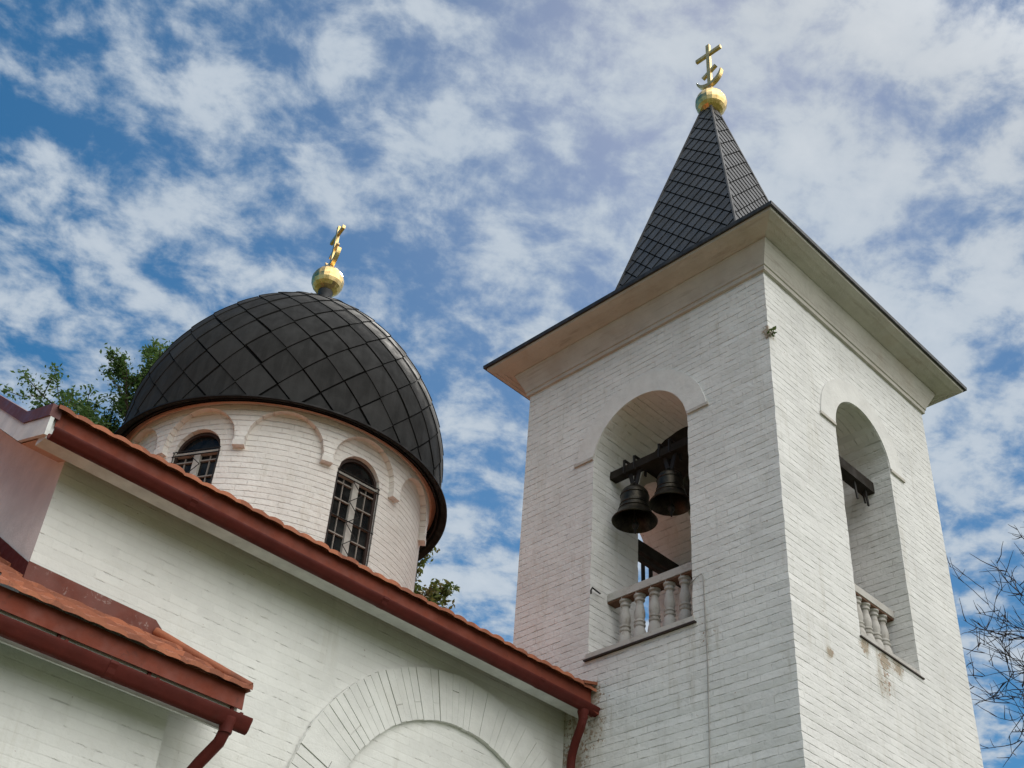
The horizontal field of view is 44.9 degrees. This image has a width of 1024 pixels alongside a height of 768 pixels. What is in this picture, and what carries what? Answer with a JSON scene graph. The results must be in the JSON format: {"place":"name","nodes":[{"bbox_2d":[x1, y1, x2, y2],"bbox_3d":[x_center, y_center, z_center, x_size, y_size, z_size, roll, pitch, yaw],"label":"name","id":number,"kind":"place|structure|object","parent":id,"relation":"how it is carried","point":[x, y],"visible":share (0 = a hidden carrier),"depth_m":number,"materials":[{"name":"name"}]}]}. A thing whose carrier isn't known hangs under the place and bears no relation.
{"place":"outdoors","nodes":[
{"label":"outdoors","id":0,"kind":"place"},
{"bbox_2d":[0,0,1023,767],"label":"sky","id":1,"kind":"structure","parent":0,"point":[493,171],"materials":[{"name":"blue"}]},
{"label":"ground","id":2,"kind":"structure","parent":0,"visible":0},
{"bbox_2d":[0,337,172,433],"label":"leafy tree","id":3,"kind":"object","parent":2,"relation":"on","point":[153,353],"visible":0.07,"depth_m":28.08,"materials":[{"name":"green plant"}]},
{"bbox_2d":[0,225,599,767],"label":"church","id":4,"kind":"structure","parent":2,"relation":"on","point":[220,541],"depth_m":10.64,"materials":[{"name":"brick"}]},
{"bbox_2d":[171,432,220,483],"bbox_3d":[-3.933,1.288,15.063,0.670,1.725,0.112,-8,-40,16],"label":"window","id":5,"kind":"structure","parent":4,"relation":"in","point":[198,456],"depth_m":15.38,"materials":[{"name":"glass"}]},
{"bbox_2d":[324,458,379,565],"bbox_3d":[-2.001,1.663,15.336,0.670,1.725,0.113,32,-46,-30],"label":"window","id":6,"kind":"structure","parent":4,"relation":"in","point":[348,531],"depth_m":15.43,"materials":[{"name":"glass"}]},
{"bbox_2d":[414,547,459,608],"bbox_3d":[-3.676,10.005,23.381,4.836,16.055,4.919,21,-41,-19],"label":"leafy tree","id":7,"kind":"object","parent":2,"relation":"on","point":[432,594],"visible":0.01,"depth_m":27.14,"materials":[{"name":"green plant"}]},
{"bbox_2d":[483,44,983,767],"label":"bell tower","id":8,"kind":"structure","parent":2,"relation":"on","point":[797,588],"depth_m":13.53,"materials":[{"name":"brick"}]},
{"bbox_2d":[611,455,657,533],"bbox_3d":[1.393,1.277,14.060,0.520,0.968,0.520,-29,-49,35],"label":"bell","id":9,"kind":"object","parent":8,"relation":"hanging from","point":[634,514],"visible":0.98,"depth_m":13.97,"materials":[{"name":"brown metal"}]},
{"bbox_2d":[649,438,689,516],"bbox_3d":[1.759,1.067,13.773,0.479,0.948,0.479,-29,-49,35],"label":"bell","id":10,"kind":"object","parent":8,"relation":"hanging from","point":[670,497],"visible":0.96,"depth_m":13.69,"materials":[{"name":"brown metal"}]},
{"bbox_2d":[683,472,689,488],"bbox_3d":[2.070,0.850,13.563,0.408,0.828,0.408,-29,-49,35],"label":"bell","id":11,"kind":"object","parent":8,"relation":"hanging from","point":[686,481],"visible":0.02,"depth_m":13.47,"materials":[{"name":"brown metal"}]},
{"bbox_2d":[767,326,776,336],"bbox_3d":[2.789,-0.555,13.281,0.162,0.123,0.127,-29,-49,35],"label":"security camera","id":12,"kind":"object","parent":8,"relation":"attached to","point":[773,329],"visible":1,"depth_m":13.27,"materials":[{"name":"white plastic"}]},
{"bbox_2d":[946,524,1023,766],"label":"bare tree","id":13,"kind":"object","parent":2,"relation":"on","point":[1005,650],"visible":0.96,"depth_m":19.19,"materials":[{"name":"brown plant"}]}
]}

